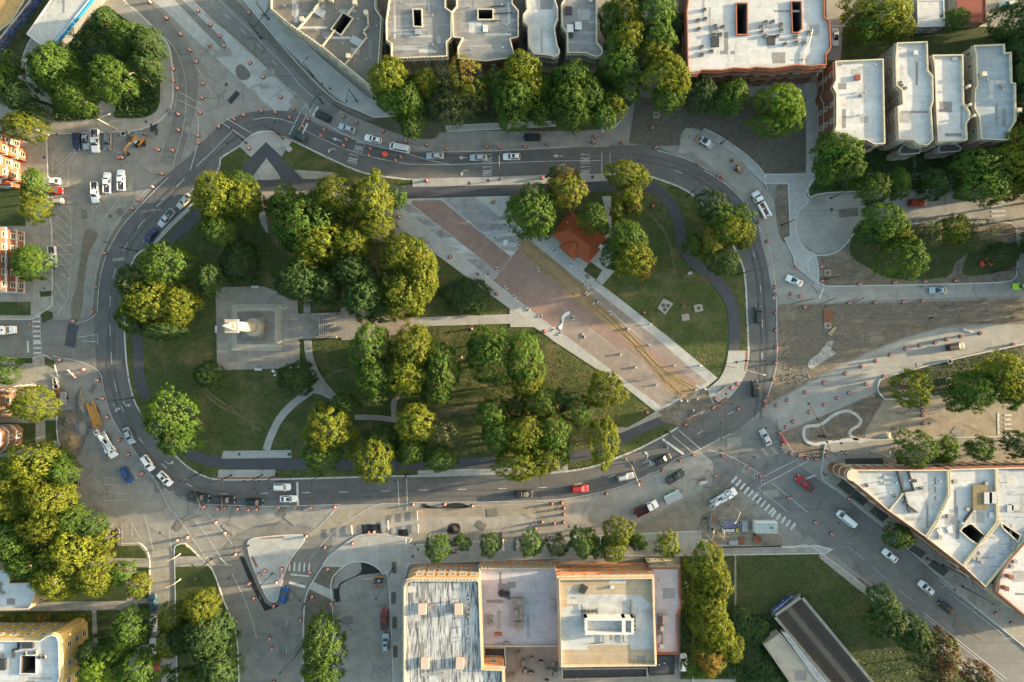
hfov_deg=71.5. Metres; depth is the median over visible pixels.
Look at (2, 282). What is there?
window
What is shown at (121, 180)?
pickup truck
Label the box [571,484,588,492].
driving car
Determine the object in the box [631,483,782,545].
dirt works
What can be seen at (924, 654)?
tree
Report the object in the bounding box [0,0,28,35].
tan roofed shed
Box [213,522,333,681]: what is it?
southern avenue
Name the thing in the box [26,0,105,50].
station canopy
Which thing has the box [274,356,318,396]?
tree
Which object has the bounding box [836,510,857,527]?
white van
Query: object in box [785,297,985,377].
wheel ruts
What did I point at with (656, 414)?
footpath
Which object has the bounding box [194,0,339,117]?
diagonal avenue
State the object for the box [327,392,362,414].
tree
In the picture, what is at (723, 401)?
brick strip
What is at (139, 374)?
bike path
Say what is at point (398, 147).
work van
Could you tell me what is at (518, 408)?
tree
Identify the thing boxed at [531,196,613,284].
kiosk paving
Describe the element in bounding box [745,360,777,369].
traffic signal
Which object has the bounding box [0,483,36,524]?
tree
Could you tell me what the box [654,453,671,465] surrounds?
driving car
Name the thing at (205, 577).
lawn
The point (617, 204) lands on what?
tree
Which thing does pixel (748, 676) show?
thicket
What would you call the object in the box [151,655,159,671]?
parked car
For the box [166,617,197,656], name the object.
tree
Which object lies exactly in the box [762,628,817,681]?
station house
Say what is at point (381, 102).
tree
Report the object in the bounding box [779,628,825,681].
station platform roof
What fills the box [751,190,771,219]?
service truck
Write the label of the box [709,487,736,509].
boom truck
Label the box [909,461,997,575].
flatiron block
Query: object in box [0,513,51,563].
tree
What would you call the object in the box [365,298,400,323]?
tree
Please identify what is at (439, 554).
tree
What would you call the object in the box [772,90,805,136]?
tree
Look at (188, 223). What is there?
bike path
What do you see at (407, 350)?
tree
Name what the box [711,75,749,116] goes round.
tree
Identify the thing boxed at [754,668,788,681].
shrub
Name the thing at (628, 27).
tree
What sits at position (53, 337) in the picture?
cross street
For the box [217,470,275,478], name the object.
footpath
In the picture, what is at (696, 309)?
concrete pad
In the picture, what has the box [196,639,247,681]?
tree
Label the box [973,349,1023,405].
tree
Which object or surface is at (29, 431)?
lawn
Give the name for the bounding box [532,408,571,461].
tree
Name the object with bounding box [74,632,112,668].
tree
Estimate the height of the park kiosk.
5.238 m
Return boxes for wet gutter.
[422,503,468,508]
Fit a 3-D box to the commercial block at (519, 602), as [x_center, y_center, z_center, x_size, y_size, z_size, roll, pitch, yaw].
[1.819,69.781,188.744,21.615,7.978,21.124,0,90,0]
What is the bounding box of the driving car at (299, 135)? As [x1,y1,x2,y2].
[290,129,307,141]
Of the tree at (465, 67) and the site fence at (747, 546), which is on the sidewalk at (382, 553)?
the site fence at (747, 546)
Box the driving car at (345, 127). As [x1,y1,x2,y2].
[338,123,355,133]
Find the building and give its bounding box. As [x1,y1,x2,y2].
[484,647,505,668]
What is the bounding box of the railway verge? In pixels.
[1,0,48,91]
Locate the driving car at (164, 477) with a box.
[156,470,173,486]
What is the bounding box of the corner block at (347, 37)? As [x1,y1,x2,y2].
[270,0,387,96]
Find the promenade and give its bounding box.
[397,196,716,411]
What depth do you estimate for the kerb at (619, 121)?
192.44 m
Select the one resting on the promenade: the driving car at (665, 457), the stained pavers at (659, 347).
the stained pavers at (659, 347)
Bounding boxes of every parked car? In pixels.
[43,177,60,184]
[46,197,63,204]
[47,186,63,194]
[60,481,79,487]
[72,132,81,149]
[81,131,90,149]
[102,132,112,149]
[104,523,111,540]
[112,529,121,546]
[120,466,133,483]
[148,593,157,610]
[148,638,156,655]
[149,614,157,631]
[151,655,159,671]
[381,633,389,650]
[523,134,540,141]
[679,653,687,670]
[831,28,838,46]
[907,199,925,206]
[999,0,1015,5]
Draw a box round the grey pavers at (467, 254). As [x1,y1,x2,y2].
[402,204,498,279]
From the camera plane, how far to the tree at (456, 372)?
180.30 m
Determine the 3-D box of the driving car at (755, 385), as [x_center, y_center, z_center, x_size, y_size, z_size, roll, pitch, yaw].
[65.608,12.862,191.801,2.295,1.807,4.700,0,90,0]
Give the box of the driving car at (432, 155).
[426,151,443,159]
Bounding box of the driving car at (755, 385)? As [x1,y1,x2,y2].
[751,380,759,396]
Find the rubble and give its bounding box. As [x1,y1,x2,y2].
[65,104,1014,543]
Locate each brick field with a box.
[412,200,510,272]
[493,250,695,384]
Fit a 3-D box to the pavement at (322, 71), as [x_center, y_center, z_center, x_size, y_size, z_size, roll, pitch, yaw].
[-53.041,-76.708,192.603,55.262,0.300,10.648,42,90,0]
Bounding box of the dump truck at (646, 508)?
[634,499,658,517]
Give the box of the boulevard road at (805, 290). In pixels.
[773,266,1018,301]
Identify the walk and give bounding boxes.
[153,207,188,244]
[446,122,554,130]
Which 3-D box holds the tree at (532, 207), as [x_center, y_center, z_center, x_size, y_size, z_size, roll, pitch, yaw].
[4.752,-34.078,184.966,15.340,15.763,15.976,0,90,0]
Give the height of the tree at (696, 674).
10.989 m
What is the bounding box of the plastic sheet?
[558,311,569,329]
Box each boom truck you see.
[93,430,117,458]
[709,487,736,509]
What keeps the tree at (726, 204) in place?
on the park island at (669, 291)
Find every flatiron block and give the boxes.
[828,456,948,536]
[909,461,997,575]
[941,460,1023,587]
[974,543,1023,615]
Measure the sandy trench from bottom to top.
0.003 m
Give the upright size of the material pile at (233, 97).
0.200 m
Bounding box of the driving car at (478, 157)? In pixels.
[470,154,486,161]
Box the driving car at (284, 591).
[279,586,288,603]
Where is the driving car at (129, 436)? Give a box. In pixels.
[123,427,135,444]
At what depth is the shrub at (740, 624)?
190.13 m
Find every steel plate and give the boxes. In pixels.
[362,524,380,533]
[398,529,408,535]
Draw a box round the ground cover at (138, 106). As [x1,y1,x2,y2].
[28,7,158,120]
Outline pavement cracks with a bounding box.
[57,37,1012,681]
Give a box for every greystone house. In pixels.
[522,0,559,73]
[559,0,602,73]
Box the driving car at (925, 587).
[917,579,934,594]
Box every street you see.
[0,314,96,368]
[125,0,197,166]
[150,549,175,681]
[334,562,391,681]
[797,192,1023,298]
[865,395,1023,438]
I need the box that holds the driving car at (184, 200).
[176,193,189,209]
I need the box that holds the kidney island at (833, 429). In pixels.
[805,412,858,442]
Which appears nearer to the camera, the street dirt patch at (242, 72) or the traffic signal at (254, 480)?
the traffic signal at (254, 480)
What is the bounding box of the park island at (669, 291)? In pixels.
[125,132,747,477]
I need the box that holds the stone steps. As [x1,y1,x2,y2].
[315,313,336,337]
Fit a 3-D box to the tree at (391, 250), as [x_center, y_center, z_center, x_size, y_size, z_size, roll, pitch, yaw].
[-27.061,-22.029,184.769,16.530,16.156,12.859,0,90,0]
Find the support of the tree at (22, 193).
on the ground at (138, 502)
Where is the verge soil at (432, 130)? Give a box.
[332,65,626,138]
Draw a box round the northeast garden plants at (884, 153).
[815,149,1016,190]
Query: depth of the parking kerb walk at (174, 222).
192.38 m
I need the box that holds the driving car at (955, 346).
[945,342,963,350]
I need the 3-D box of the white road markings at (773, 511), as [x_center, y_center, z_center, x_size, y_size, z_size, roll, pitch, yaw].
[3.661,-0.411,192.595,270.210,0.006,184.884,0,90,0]
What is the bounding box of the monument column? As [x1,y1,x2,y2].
[222,304,281,350]
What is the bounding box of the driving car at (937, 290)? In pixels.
[929,286,946,293]
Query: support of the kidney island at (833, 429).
on the ground at (138, 502)
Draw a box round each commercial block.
[403,564,504,681]
[478,561,557,646]
[556,562,656,666]
[645,558,681,653]
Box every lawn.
[0,189,25,225]
[0,302,30,314]
[0,423,35,443]
[0,457,100,559]
[0,610,91,644]
[15,358,31,363]
[40,291,51,296]
[41,311,52,322]
[43,567,126,601]
[45,356,53,368]
[45,420,56,440]
[96,610,128,681]
[104,545,147,558]
[136,567,147,598]
[138,603,150,644]
[139,650,151,680]
[175,544,237,681]
[736,554,973,681]
[809,26,1023,195]
[850,226,977,279]
[962,239,1016,275]
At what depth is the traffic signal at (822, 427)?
186.25 m
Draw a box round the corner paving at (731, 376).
[707,351,747,403]
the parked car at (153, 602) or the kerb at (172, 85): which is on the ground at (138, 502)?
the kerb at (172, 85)
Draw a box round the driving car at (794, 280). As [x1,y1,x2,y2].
[785,275,802,286]
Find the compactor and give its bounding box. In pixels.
[375,576,382,583]
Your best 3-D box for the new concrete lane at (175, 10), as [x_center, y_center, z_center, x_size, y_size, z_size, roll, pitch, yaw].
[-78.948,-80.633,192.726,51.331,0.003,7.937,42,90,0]
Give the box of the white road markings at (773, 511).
[27,15,1014,680]
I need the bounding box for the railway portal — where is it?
[769,593,873,681]
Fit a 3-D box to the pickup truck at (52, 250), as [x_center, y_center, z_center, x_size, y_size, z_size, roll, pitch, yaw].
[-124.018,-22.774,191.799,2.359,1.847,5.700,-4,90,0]
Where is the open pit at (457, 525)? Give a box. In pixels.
[448,523,459,533]
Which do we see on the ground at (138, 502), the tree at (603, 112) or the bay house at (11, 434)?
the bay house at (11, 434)
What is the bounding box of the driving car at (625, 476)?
[616,472,634,481]
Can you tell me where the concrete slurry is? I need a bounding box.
[808,340,834,368]
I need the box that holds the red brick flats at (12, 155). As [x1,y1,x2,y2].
[0,130,25,188]
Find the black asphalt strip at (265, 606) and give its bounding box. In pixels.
[239,556,278,610]
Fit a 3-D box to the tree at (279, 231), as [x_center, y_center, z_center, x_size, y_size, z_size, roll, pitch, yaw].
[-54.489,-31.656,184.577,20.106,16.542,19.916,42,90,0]
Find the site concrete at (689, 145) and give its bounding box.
[677,129,763,194]
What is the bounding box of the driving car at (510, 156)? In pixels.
[503,152,519,160]
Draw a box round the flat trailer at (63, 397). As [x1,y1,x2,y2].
[60,389,68,404]
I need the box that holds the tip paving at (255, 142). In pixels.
[240,133,290,155]
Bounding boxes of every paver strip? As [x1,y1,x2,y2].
[175,0,225,47]
[226,0,373,120]
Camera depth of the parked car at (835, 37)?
191.56 m
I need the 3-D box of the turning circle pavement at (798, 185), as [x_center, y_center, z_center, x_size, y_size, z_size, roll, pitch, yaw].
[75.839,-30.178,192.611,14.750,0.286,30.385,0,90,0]
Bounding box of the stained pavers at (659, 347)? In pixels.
[586,286,706,385]
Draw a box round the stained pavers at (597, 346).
[555,313,677,406]
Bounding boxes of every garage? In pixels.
[911,0,944,33]
[948,0,985,27]
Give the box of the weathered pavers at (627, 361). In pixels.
[608,346,676,403]
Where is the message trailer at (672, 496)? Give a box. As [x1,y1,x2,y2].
[663,489,682,504]
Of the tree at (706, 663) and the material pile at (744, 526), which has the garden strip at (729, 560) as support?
the tree at (706, 663)
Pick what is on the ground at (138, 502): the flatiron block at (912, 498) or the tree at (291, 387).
the flatiron block at (912, 498)
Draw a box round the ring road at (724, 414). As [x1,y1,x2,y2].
[92,110,776,506]
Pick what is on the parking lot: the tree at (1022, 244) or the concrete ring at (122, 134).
the concrete ring at (122, 134)
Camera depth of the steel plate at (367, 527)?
192.63 m
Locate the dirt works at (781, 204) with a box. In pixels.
[775,184,789,242]
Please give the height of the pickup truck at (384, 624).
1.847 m
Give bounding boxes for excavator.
[124,132,145,155]
[730,159,743,173]
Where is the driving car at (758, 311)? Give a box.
[754,306,762,323]
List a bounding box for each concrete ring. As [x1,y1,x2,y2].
[52,384,59,389]
[120,131,126,136]
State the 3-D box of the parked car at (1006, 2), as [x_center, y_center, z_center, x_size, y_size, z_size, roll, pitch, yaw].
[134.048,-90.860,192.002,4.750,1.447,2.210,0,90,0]
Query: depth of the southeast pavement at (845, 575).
192.48 m
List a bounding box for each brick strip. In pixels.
[218,477,274,478]
[261,536,283,538]
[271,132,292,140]
[716,398,727,407]
[744,351,747,370]
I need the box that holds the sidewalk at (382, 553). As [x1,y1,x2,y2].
[310,532,830,681]
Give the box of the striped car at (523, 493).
[515,490,532,497]
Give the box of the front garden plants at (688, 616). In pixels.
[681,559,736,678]
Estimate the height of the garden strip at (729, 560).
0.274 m
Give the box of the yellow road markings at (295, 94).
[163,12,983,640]
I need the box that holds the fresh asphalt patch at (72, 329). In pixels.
[66,323,78,336]
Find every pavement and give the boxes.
[0,136,51,318]
[0,355,148,679]
[16,0,171,137]
[175,556,212,566]
[245,0,398,116]
[683,83,805,99]
[693,545,982,681]
[703,129,764,182]
[766,174,817,282]
[806,83,816,172]
[822,437,1023,645]
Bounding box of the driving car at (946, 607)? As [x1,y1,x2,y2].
[937,599,954,614]
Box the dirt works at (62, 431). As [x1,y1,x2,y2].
[58,410,91,455]
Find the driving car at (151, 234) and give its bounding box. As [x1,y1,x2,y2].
[143,227,158,243]
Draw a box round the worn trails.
[143,205,676,458]
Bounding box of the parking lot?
[47,108,201,319]
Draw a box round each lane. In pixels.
[152,0,298,110]
[289,94,609,151]
[308,501,565,535]
[354,451,713,532]
[680,128,794,288]
[824,552,982,675]
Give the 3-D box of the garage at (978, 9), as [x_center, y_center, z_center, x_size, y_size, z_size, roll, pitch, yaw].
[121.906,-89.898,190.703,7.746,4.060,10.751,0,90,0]
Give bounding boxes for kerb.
[0,136,52,319]
[17,0,173,142]
[33,354,149,594]
[124,131,748,480]
[174,543,238,681]
[239,133,291,156]
[244,0,393,117]
[247,534,304,602]
[303,530,832,681]
[446,121,555,131]
[601,97,630,131]
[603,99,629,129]
[692,544,975,681]
[702,128,767,189]
[765,173,818,284]
[802,409,873,445]
[807,25,1018,197]
[807,222,1017,286]
[821,436,1023,646]
[877,343,1023,399]
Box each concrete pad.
[658,298,672,313]
[681,314,689,320]
[694,304,702,312]
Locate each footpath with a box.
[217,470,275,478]
[221,450,291,458]
[259,191,397,233]
[263,387,312,449]
[295,170,333,179]
[298,308,408,339]
[303,299,310,312]
[304,340,340,405]
[311,383,329,398]
[355,415,398,422]
[391,393,400,416]
[409,307,552,339]
[412,174,607,186]
[418,464,567,475]
[616,411,661,433]
[823,173,954,179]
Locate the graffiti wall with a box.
[0,0,42,53]
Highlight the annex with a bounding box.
[647,654,674,675]
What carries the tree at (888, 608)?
on the southeast pavement at (845, 575)
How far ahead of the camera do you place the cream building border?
192.01 m
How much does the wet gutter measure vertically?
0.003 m
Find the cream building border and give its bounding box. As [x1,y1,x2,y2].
[0,613,91,622]
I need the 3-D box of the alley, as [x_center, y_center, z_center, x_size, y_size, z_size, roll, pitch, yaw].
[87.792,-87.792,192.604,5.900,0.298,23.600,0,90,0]
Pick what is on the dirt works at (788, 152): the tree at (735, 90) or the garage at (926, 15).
the tree at (735, 90)
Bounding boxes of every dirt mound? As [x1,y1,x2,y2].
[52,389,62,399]
[58,412,76,428]
[58,431,80,448]
[72,419,86,436]
[75,385,87,419]
[126,133,132,143]
[447,525,458,532]
[879,432,891,438]
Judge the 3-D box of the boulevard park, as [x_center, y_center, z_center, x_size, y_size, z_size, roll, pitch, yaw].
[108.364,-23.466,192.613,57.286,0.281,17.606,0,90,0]
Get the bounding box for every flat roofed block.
[0,561,56,609]
[385,0,454,75]
[452,0,518,77]
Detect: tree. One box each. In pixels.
[0,48,27,81]
[0,62,26,109]
[0,80,44,117]
[0,107,52,145]
[0,355,24,385]
[0,439,76,490]
[0,459,39,502]
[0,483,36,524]
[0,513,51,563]
[1,541,52,583]
[6,385,62,422]
[7,243,60,282]
[8,247,44,273]
[11,501,83,551]
[16,97,56,125]
[16,185,46,206]
[17,166,53,197]
[17,476,80,520]
[18,197,55,225]
[25,38,85,97]
[27,555,91,601]
[38,520,113,578]
[41,450,83,484]
[46,72,101,117]
[46,501,99,539]
[71,509,110,537]
[72,551,120,598]
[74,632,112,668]
[75,646,127,681]
[87,52,141,104]
[87,528,119,553]
[90,6,120,31]
[94,635,134,667]
[105,19,153,59]
[108,603,157,651]
[109,559,137,586]
[112,302,147,334]
[113,263,148,307]
[115,644,172,681]
[117,276,189,328]
[125,571,154,599]
[126,23,168,65]
[127,47,167,84]
[136,238,198,294]
[137,318,191,344]
[138,382,204,442]
[155,629,182,659]
[156,426,205,458]
[157,600,187,634]
[158,282,204,327]
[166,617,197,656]
[166,665,204,681]
[181,586,220,625]
[183,603,241,664]
[189,170,255,226]
[190,358,226,390]
[194,214,241,248]
[195,259,227,300]
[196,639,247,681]
[198,593,222,615]
[217,234,261,286]
[222,170,256,194]
[224,181,265,223]
[263,193,286,214]
[267,183,309,224]
[268,187,350,258]
[270,258,330,305]
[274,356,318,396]
[286,245,330,271]
[288,215,353,267]
[299,656,345,681]
[300,400,359,453]
[300,441,344,475]
[300,608,349,670]
[305,267,343,306]
[309,173,363,219]
[322,247,351,269]
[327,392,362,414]
[329,250,376,288]
[331,225,374,261]
[342,275,389,323]
[346,319,393,374]
[346,430,400,484]
[347,168,395,228]
[352,381,396,407]
[353,213,398,245]
[353,353,400,402]
[362,424,399,453]
[365,54,411,102]
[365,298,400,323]
[375,84,411,121]
[375,231,438,280]
[377,262,437,321]
[383,185,407,210]
[384,349,435,398]
[389,321,437,373]
[390,79,425,120]
[393,400,440,442]
[394,431,427,466]
[397,111,427,139]
[402,245,438,304]
[410,67,442,98]
[419,374,450,406]
[422,340,461,398]
[423,443,460,472]
[424,532,453,563]
[427,90,478,132]
[427,417,466,447]
[430,63,469,107]
[446,50,484,97]
[453,76,489,110]
[453,532,472,550]
[463,324,516,386]
[466,324,500,359]
[472,396,509,432]
[478,531,503,559]
[479,416,519,456]
[480,66,513,100]
[490,443,545,485]
[492,74,535,122]
[496,104,529,133]
[498,408,553,456]
[502,48,542,88]
[502,181,558,241]
[504,394,526,418]
[505,329,548,386]
[511,366,544,400]
[514,71,545,113]
[517,527,546,558]
[520,383,557,419]
[522,436,570,477]
[527,98,555,127]
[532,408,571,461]
[533,73,554,108]
[544,532,571,557]
[545,164,579,189]
[545,172,588,212]
[546,76,590,122]
[550,58,594,100]
[553,386,572,411]
[554,100,595,132]
[559,394,592,428]
[569,524,597,560]
[570,73,604,115]
[575,201,607,235]
[584,369,630,410]
[585,535,607,560]
[587,99,616,131]
[587,415,620,471]
[596,43,641,87]
[596,88,627,120]
[597,0,623,39]
[598,535,627,563]
[599,239,625,270]
[601,513,635,546]
[602,18,646,64]
[602,23,632,67]
[603,159,642,188]
[604,0,644,34]
[606,218,649,261]
[607,71,642,107]
[609,195,625,221]
[612,234,656,277]
[618,182,642,211]
[624,199,644,218]
[628,164,652,189]
[630,254,656,280]
[633,0,678,39]
[634,21,678,55]
[634,37,674,72]
[637,50,691,96]
[651,85,685,114]
[652,529,682,558]
[658,9,683,44]
[662,71,692,107]
[680,231,703,256]
[680,649,705,679]
[681,539,724,583]
[683,581,726,623]
[684,74,719,114]
[685,597,733,643]
[690,638,727,679]
[691,561,734,604]
[692,188,726,222]
[698,225,722,263]
[699,619,737,654]
[701,87,735,117]
[701,201,734,231]
[701,248,741,275]
[707,212,752,247]
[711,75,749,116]
[714,632,744,663]
[723,203,757,226]
[727,81,747,100]
[732,218,757,251]
[744,111,784,138]
[752,82,802,124]
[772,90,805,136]
[809,128,864,171]
[811,150,844,186]
[825,149,868,185]
[835,0,914,41]
[841,10,880,46]
[848,172,893,205]
[850,219,884,246]
[854,201,910,244]
[859,601,908,643]
[861,581,902,621]
[871,233,930,282]
[877,11,918,43]
[877,218,916,250]
[880,521,916,549]
[882,166,911,201]
[886,368,934,408]
[888,426,941,469]
[893,608,932,651]
[900,627,942,666]
[912,217,944,251]
[913,652,955,681]
[915,168,956,202]
[918,625,962,673]
[933,213,971,246]
[935,433,960,464]
[939,7,972,31]
[940,383,978,412]
[944,368,998,415]
[946,146,1009,185]
[950,165,1013,207]
[958,657,995,681]
[962,216,1001,251]
[962,433,996,461]
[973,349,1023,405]
[979,143,1023,185]
[983,0,1023,49]
[984,241,1021,270]
[991,173,1023,202]
[993,122,1023,164]
[996,366,1023,410]
[997,429,1023,459]
[1003,28,1023,68]
[1012,54,1023,98]
[1016,83,1023,121]
[1018,231,1023,253]
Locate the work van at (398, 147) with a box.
[389,142,410,152]
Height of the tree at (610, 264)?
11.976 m
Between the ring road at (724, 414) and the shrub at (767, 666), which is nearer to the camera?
the shrub at (767, 666)
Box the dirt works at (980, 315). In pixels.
[767,299,1023,404]
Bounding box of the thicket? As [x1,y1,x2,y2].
[736,615,781,681]
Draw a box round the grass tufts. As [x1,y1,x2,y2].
[126,141,977,681]
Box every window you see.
[1,231,7,237]
[1,243,7,250]
[1,256,7,261]
[1,268,7,274]
[1,281,7,287]
[5,136,10,143]
[5,159,10,165]
[10,233,15,239]
[10,282,15,288]
[11,147,16,154]
[11,171,16,178]
[67,639,71,647]
[82,630,86,637]
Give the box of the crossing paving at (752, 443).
[702,416,796,491]
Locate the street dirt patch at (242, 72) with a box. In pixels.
[235,64,250,79]
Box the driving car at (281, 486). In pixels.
[273,483,290,490]
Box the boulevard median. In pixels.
[879,345,1023,398]
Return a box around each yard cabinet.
[510,673,514,678]
[522,667,526,674]
[528,670,533,676]
[539,659,543,666]
[546,667,552,674]
[552,669,557,677]
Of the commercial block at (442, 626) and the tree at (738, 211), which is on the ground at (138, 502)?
the commercial block at (442, 626)
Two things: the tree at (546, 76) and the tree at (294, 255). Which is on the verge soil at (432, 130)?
the tree at (546, 76)
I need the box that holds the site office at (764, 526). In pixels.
[752,520,777,532]
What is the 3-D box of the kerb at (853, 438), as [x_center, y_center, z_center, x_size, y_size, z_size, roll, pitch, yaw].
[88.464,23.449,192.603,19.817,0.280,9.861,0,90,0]
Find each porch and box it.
[886,144,920,160]
[924,144,961,158]
[982,131,1018,149]
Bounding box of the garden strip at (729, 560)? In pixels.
[680,556,733,678]
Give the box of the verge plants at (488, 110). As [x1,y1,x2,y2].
[384,68,624,122]
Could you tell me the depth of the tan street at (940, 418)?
192.67 m
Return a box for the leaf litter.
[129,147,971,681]
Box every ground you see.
[0,0,1023,681]
[658,389,713,427]
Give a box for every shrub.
[437,276,494,315]
[627,531,648,550]
[726,604,753,642]
[733,635,764,668]
[739,616,769,647]
[746,649,779,680]
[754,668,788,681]
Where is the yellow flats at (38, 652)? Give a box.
[0,617,87,681]
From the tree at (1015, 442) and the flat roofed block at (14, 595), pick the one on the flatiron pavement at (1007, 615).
the tree at (1015, 442)
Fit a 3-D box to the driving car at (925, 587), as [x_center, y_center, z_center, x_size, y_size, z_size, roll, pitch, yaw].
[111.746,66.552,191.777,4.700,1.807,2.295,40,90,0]
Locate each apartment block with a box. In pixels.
[675,0,830,87]
[1015,33,1023,104]
[1015,117,1023,169]
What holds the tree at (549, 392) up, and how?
on the park island at (669, 291)
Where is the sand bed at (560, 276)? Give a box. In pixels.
[518,239,697,398]
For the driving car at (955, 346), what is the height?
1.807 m
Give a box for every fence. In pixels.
[719,546,781,547]
[735,560,737,616]
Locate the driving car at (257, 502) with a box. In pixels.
[246,498,263,506]
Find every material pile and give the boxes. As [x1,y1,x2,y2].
[132,127,147,135]
[150,124,157,134]
[228,91,239,103]
[701,512,711,526]
[714,532,729,537]
[722,520,738,528]
[722,527,734,531]
[729,540,738,545]
[738,537,744,544]
[742,520,747,531]
[753,536,760,542]
[824,310,833,321]
[828,326,836,335]
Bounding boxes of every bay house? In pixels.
[0,387,19,417]
[0,424,23,453]
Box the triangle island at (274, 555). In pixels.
[249,536,302,600]
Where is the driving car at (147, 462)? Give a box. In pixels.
[140,454,154,471]
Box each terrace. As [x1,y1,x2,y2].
[371,199,407,242]
[561,666,647,679]
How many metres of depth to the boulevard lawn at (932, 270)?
192.47 m
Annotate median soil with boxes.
[304,589,333,681]
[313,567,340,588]
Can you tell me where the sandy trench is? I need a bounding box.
[71,229,96,321]
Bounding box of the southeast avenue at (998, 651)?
[711,436,1023,681]
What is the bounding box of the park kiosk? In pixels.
[550,211,606,262]
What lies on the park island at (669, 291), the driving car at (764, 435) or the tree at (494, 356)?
the tree at (494, 356)
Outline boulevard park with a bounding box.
[816,223,1016,285]
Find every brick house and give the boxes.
[815,59,884,153]
[877,41,933,150]
[921,54,975,151]
[958,44,1021,150]
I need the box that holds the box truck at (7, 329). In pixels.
[0,325,17,334]
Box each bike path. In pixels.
[132,324,150,399]
[151,411,666,469]
[160,206,206,244]
[240,142,308,191]
[258,178,739,350]
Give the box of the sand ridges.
[522,243,694,391]
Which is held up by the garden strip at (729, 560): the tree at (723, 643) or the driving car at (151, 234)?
the tree at (723, 643)
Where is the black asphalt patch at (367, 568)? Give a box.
[333,562,380,601]
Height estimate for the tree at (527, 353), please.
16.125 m
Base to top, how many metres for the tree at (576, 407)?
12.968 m
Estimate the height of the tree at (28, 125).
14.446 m
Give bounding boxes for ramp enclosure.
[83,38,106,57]
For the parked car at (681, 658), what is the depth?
191.32 m
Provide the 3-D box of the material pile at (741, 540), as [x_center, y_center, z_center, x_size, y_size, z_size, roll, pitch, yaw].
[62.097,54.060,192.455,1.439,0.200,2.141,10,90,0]
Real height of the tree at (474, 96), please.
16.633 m
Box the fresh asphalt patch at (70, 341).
[65,335,75,347]
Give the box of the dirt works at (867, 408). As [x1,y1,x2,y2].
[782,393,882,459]
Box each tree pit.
[391,592,395,603]
[392,562,395,572]
[392,617,396,627]
[393,646,396,656]
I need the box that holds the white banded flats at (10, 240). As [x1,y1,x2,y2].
[0,227,25,292]
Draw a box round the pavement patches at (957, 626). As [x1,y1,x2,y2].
[81,28,969,671]
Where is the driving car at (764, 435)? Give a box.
[759,428,771,445]
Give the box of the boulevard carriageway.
[767,325,1023,431]
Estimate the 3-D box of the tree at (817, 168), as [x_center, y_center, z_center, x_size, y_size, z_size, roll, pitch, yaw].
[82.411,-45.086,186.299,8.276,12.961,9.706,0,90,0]
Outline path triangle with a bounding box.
[254,158,279,179]
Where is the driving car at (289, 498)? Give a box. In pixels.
[280,495,297,502]
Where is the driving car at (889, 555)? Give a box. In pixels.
[881,548,897,562]
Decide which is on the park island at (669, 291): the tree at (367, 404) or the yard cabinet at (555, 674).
the tree at (367, 404)
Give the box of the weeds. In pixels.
[910,346,1023,395]
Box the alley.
[826,0,844,59]
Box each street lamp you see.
[95,397,133,400]
[103,241,138,251]
[279,646,302,673]
[961,585,995,604]
[993,268,1023,289]
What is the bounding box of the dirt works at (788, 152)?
[629,97,805,172]
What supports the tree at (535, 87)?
on the verge soil at (432, 130)
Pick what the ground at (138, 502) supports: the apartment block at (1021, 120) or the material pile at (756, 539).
the apartment block at (1021, 120)
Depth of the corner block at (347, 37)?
183.43 m
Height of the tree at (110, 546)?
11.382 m
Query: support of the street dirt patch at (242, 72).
on the new concrete lane at (175, 10)
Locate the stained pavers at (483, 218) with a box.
[443,197,524,256]
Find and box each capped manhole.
[206,44,213,50]
[653,111,659,117]
[824,269,830,275]
[825,322,831,328]
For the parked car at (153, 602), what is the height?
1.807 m
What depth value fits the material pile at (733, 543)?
192.35 m
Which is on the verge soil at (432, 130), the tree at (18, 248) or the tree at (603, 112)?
the tree at (603, 112)
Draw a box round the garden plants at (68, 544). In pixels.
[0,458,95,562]
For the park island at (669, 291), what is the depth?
192.53 m
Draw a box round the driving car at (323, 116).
[314,110,331,122]
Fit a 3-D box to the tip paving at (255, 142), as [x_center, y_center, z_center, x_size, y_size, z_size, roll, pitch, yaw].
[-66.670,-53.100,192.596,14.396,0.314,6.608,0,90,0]
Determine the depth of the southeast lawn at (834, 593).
192.48 m
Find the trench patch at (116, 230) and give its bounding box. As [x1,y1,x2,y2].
[94,210,134,311]
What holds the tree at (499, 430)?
on the park island at (669, 291)
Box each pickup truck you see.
[47,246,57,266]
[88,128,100,152]
[90,182,100,202]
[102,172,112,193]
[116,169,126,190]
[158,208,175,227]
[187,491,209,501]
[213,495,235,504]
[380,608,388,629]
[665,469,685,484]
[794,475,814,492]
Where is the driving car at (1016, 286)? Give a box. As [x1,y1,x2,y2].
[1012,282,1023,289]
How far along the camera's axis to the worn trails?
192.52 m
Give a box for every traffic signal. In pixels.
[178,472,202,509]
[191,558,212,579]
[208,474,231,510]
[225,126,246,143]
[228,544,249,556]
[242,474,262,489]
[248,7,269,38]
[265,120,283,139]
[309,91,323,107]
[714,401,732,439]
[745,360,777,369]
[807,403,842,440]
[820,441,842,453]
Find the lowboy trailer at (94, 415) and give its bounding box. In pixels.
[86,401,101,429]
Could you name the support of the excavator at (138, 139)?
on the parking lot
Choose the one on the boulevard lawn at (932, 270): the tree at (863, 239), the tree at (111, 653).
the tree at (863, 239)
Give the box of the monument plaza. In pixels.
[216,286,299,369]
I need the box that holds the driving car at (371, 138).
[364,134,381,144]

